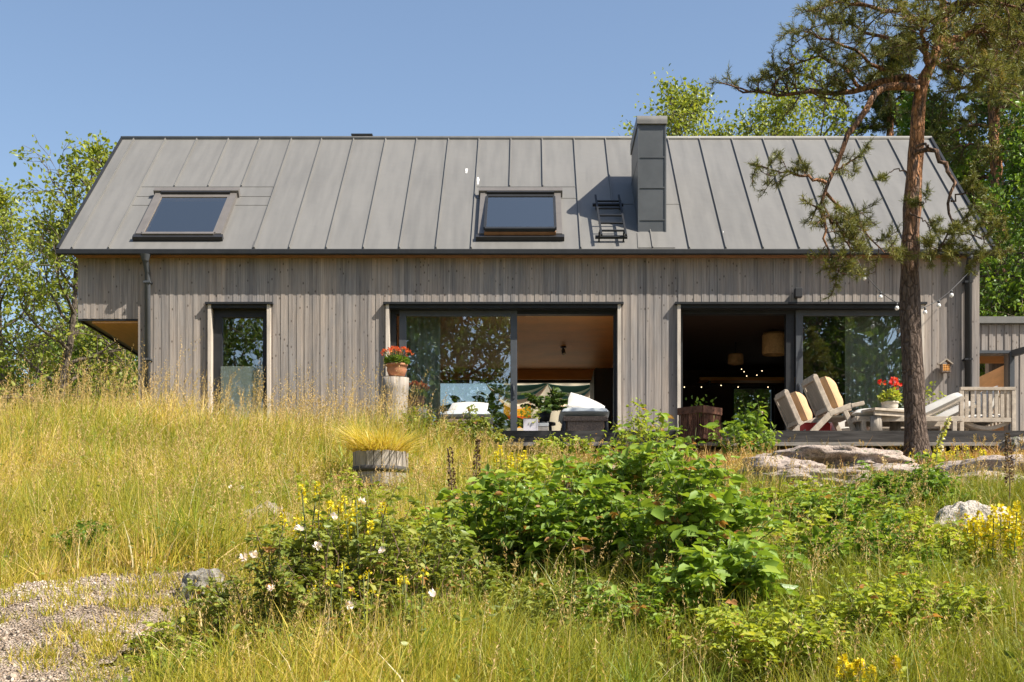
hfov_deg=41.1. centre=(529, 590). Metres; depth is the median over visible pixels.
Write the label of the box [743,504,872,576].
meadow shrub
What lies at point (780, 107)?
leafy tree
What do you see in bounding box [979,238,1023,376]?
leafy tree
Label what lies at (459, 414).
outdoor daybed
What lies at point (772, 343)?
pendant lamp
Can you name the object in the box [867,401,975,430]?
sun lounger
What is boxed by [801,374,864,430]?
lounge chair
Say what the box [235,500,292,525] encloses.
granite rock
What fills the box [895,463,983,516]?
meadow shrub
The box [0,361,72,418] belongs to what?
leafy tree
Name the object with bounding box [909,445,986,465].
ragwort
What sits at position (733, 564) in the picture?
raspberry cane
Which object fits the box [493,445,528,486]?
yellow loosestrife
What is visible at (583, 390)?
cloth swag
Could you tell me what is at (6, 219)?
leafy tree
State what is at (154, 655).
meadow shrub
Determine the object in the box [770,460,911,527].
meadow shrub
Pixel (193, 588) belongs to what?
rose bush
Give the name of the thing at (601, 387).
wardrobe
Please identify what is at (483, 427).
meadow shrub
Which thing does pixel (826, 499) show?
meadow shrub
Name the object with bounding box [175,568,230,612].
granite rock
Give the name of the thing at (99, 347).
leafy tree
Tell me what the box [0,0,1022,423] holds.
sky
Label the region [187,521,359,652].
rose bush
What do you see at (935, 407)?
sun lounger
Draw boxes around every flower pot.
[380,346,413,375]
[877,377,902,408]
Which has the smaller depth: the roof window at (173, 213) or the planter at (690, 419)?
the planter at (690, 419)
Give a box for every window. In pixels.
[132,187,240,240]
[214,310,266,420]
[476,187,563,240]
[732,386,773,430]
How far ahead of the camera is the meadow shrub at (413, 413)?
17.06 m
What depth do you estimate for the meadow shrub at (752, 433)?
16.89 m
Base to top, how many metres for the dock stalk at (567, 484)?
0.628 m
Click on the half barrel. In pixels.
(369, 454)
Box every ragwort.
[305,563,428,666]
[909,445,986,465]
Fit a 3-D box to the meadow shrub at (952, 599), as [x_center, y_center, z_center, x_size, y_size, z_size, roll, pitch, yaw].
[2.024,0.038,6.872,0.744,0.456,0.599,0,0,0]
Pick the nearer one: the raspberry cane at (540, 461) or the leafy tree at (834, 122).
the raspberry cane at (540, 461)
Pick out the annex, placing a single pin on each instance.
(1001, 347)
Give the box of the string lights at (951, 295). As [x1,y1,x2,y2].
[856,256,966,314]
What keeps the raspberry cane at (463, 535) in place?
on the ground at (143, 652)
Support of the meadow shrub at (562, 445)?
on the ground at (143, 652)
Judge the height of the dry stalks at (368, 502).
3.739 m
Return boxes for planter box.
[516,404,541,430]
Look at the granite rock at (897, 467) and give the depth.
14.17 m
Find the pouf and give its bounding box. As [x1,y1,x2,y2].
[800,422,830,430]
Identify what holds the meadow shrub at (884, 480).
on the ground at (143, 652)
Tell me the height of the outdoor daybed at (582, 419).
0.525 m
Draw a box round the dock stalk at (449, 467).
[447,447,457,496]
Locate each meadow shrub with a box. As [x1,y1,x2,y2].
[51,518,134,566]
[124,614,219,654]
[124,632,226,674]
[196,609,307,653]
[248,508,344,561]
[265,467,406,512]
[296,499,440,563]
[392,403,452,446]
[402,501,507,558]
[439,404,514,453]
[452,565,626,633]
[533,433,596,458]
[553,563,706,648]
[605,397,674,463]
[668,593,859,681]
[707,395,782,457]
[740,475,841,511]
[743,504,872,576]
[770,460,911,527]
[771,490,881,544]
[775,503,953,581]
[779,559,945,661]
[841,500,967,545]
[860,452,966,504]
[864,517,995,574]
[864,553,1010,636]
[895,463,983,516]
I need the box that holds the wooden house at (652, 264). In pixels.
[56,116,994,459]
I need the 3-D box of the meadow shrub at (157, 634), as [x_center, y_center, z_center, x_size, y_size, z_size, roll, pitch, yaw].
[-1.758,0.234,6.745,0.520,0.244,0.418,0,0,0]
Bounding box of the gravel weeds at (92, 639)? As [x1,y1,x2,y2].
[0,563,193,681]
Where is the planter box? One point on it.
(529, 424)
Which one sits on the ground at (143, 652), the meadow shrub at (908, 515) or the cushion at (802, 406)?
the meadow shrub at (908, 515)
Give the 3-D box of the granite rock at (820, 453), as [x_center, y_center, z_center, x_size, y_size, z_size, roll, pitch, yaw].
[3.532,-1.488,16.006,1.914,0.358,2.317,0,0,0]
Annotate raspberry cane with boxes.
[364,489,511,619]
[416,464,595,595]
[488,453,627,523]
[527,454,679,588]
[566,408,747,508]
[608,453,811,596]
[648,529,799,643]
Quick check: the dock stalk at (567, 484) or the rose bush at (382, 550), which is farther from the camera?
the dock stalk at (567, 484)
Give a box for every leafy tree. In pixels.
[0,130,137,414]
[0,178,93,418]
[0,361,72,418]
[2,255,136,398]
[3,329,137,404]
[23,326,137,413]
[66,326,135,415]
[612,63,751,135]
[670,37,876,135]
[705,71,838,405]
[734,389,769,430]
[892,86,1023,374]
[927,2,1023,268]
[966,91,1023,373]
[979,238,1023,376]
[980,220,1018,315]
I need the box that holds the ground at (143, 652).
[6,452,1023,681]
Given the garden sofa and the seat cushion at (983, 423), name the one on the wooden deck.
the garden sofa
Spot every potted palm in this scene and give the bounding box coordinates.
[440,390,522,430]
[520,387,567,421]
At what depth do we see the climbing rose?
20.90 m
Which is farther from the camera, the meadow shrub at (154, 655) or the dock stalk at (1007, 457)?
the dock stalk at (1007, 457)
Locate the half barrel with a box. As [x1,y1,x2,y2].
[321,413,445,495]
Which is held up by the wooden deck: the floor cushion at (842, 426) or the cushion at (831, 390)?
the floor cushion at (842, 426)
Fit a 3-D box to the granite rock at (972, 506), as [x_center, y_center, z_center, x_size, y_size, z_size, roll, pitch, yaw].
[3.406,-0.438,10.600,0.776,0.518,0.625,0,0,0]
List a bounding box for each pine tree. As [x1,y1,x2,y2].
[705,0,1023,464]
[843,24,920,135]
[877,0,1023,289]
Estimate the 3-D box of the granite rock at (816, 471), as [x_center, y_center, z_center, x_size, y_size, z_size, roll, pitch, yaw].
[2.921,-1.125,13.924,1.243,0.228,1.213,0,0,0]
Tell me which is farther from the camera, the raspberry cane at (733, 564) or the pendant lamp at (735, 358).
the pendant lamp at (735, 358)
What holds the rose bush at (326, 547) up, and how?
on the ground at (143, 652)
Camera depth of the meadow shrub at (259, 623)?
6.56 m
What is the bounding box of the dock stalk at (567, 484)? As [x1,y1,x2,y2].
[561,476,570,554]
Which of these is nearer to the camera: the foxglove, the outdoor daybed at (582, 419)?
the foxglove
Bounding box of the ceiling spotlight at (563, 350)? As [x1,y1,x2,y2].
[560,346,565,354]
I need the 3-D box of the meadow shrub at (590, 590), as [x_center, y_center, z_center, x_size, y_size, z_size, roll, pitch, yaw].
[0.534,0.099,7.082,0.835,0.484,0.691,0,0,0]
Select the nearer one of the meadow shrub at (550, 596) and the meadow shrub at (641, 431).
the meadow shrub at (550, 596)
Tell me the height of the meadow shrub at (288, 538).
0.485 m
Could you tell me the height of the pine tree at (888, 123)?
12.513 m
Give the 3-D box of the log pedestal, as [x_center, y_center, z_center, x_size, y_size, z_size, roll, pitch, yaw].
[-1.949,-2.419,19.807,0.428,1.376,0.432,0,0,0]
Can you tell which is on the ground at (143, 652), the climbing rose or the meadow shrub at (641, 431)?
the meadow shrub at (641, 431)
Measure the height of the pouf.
0.270 m
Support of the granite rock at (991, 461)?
on the ground at (143, 652)
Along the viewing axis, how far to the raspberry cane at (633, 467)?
10.41 m
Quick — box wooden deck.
[436,431,1023,454]
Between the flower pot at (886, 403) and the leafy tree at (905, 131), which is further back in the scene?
the leafy tree at (905, 131)
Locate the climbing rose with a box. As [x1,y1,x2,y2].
[925,381,946,414]
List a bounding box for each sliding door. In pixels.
[399,310,516,430]
[795,310,899,394]
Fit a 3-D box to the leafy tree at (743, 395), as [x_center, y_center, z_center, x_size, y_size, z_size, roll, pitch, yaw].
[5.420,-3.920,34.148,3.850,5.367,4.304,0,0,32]
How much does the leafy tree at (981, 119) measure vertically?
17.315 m
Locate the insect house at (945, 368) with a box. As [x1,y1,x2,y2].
[938,359,952,372]
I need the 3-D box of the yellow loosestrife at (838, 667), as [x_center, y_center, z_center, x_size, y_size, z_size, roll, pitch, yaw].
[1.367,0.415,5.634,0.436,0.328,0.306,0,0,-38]
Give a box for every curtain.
[407,317,439,429]
[845,317,902,411]
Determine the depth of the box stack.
18.67 m
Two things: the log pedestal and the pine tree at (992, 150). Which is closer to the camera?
the log pedestal
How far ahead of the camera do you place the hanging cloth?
31.00 m
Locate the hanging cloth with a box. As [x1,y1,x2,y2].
[503,383,589,430]
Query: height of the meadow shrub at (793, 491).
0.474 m
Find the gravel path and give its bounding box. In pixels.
[0,571,188,681]
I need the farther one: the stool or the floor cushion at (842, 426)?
the stool
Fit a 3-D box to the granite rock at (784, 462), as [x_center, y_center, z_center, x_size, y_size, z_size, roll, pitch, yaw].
[2.684,-1.262,14.518,1.007,0.313,1.344,0,0,0]
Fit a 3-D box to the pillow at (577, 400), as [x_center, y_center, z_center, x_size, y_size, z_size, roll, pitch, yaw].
[0.853,-2.750,20.250,0.564,0.451,0.400,0,0,0]
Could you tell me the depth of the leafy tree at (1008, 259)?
33.67 m
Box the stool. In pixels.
[538,421,555,430]
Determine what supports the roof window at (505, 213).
in the wooden house at (652, 264)
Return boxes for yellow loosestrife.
[273,480,388,644]
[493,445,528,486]
[834,653,909,681]
[962,500,1023,582]
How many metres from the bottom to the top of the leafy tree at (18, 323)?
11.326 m
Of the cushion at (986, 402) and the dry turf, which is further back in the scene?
the cushion at (986, 402)
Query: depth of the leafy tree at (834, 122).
34.06 m
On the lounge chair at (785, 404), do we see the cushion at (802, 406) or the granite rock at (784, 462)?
the cushion at (802, 406)
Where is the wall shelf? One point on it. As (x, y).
(708, 381)
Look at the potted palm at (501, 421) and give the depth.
22.45 m
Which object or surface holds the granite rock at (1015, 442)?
on the ground at (143, 652)
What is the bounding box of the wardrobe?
[590,368,612,430]
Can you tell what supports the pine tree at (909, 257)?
on the ground at (143, 652)
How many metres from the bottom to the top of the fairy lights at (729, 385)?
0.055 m
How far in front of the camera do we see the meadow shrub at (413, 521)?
9.17 m
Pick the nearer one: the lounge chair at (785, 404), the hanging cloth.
the lounge chair at (785, 404)
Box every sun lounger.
[845,393,964,430]
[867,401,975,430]
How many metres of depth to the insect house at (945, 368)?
21.16 m
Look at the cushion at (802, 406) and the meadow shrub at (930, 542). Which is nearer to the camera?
the meadow shrub at (930, 542)
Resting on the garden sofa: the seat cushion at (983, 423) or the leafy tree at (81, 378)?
the seat cushion at (983, 423)
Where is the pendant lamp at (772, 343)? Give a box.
[762,331,783,356]
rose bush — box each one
[169,551,254,645]
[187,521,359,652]
[235,493,397,652]
[263,485,453,638]
[325,559,440,654]
[347,515,492,636]
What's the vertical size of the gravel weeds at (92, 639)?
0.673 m
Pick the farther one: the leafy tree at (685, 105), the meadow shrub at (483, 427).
the leafy tree at (685, 105)
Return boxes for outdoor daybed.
[442,410,493,430]
[559,407,609,430]
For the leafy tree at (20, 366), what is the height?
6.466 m
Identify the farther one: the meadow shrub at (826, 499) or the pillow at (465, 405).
the pillow at (465, 405)
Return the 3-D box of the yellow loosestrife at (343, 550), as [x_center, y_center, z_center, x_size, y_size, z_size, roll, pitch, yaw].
[-1.038,-0.128,6.984,0.675,0.833,0.774,0,0,0]
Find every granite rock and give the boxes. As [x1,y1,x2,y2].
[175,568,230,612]
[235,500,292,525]
[737,455,826,481]
[756,445,918,468]
[758,468,873,488]
[842,463,923,476]
[932,500,1018,543]
[935,454,1023,476]
[948,471,1023,488]
[998,437,1023,452]
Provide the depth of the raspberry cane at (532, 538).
8.20 m
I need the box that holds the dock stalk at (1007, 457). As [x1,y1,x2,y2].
[1004,433,1014,501]
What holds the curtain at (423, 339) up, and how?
hanging from the wooden house at (652, 264)
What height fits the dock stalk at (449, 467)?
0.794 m
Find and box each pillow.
[448,402,487,410]
[568,392,604,407]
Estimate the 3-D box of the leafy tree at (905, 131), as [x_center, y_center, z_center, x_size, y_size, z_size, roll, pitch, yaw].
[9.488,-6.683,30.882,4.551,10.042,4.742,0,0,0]
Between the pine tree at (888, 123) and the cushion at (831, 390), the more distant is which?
the pine tree at (888, 123)
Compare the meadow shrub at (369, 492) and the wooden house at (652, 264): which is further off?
the wooden house at (652, 264)
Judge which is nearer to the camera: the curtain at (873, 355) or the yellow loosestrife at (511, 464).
the yellow loosestrife at (511, 464)
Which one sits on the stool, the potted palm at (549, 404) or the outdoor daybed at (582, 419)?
the potted palm at (549, 404)
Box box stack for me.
[538,423,548,430]
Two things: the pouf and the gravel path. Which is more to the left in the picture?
the gravel path
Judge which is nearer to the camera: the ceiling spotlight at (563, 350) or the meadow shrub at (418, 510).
the meadow shrub at (418, 510)
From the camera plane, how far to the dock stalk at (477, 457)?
11.50 m
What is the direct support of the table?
on the wooden deck
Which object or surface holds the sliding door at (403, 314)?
in the wooden house at (652, 264)
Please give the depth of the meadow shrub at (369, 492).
11.83 m
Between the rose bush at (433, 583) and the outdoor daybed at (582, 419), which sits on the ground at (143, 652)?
the rose bush at (433, 583)
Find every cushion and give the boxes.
[790,392,811,426]
[819,376,842,413]
[830,420,850,430]
[964,414,999,425]
[974,386,998,414]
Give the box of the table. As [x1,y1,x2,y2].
[849,408,903,430]
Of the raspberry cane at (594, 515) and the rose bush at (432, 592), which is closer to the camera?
the rose bush at (432, 592)
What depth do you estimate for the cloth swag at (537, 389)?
29.62 m
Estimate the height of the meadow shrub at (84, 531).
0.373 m
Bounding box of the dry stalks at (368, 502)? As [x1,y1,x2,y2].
[0,362,1023,681]
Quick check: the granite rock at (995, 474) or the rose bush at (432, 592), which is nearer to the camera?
the rose bush at (432, 592)
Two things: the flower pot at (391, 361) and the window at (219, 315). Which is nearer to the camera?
the flower pot at (391, 361)
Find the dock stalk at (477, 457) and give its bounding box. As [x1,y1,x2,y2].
[471,439,480,505]
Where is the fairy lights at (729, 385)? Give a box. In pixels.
[683,385,771,387]
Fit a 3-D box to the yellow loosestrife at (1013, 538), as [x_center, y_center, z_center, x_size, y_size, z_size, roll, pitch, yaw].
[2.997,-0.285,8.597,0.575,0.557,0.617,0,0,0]
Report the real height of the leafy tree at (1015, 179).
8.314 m
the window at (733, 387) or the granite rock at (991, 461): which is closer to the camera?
the granite rock at (991, 461)
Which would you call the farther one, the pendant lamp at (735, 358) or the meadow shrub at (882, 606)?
the pendant lamp at (735, 358)
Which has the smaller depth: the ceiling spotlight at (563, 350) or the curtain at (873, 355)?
the curtain at (873, 355)
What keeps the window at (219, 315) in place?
in the wooden house at (652, 264)
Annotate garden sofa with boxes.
[928,387,1015,430]
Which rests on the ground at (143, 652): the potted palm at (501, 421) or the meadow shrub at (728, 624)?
the meadow shrub at (728, 624)
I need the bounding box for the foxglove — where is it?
[923,416,951,466]
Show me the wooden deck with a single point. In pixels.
(880, 438)
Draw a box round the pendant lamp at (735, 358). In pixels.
[728,342,743,364]
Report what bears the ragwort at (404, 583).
on the ground at (143, 652)
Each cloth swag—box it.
[486,383,547,408]
[548,384,589,405]
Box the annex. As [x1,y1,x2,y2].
[979,316,1023,430]
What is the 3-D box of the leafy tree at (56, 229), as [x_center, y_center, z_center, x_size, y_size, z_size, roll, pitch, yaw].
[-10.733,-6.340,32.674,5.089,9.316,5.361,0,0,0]
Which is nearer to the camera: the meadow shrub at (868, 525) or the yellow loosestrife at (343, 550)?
the yellow loosestrife at (343, 550)
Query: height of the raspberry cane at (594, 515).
0.907 m
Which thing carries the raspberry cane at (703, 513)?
on the ground at (143, 652)
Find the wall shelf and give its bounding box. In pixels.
[697,377,783,388]
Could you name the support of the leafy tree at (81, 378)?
on the ground at (143, 652)
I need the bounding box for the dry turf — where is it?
[564,437,1023,490]
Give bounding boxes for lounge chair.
[774,389,815,430]
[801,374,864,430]
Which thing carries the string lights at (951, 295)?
hanging from the wooden house at (652, 264)
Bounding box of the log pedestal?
[381,375,408,425]
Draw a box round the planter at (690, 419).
[677,394,721,442]
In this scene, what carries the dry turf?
on the ground at (143, 652)
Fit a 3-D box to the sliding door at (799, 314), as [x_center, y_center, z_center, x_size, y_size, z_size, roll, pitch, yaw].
[5.136,-3.287,21.415,1.907,2.235,0.110,0,0,0]

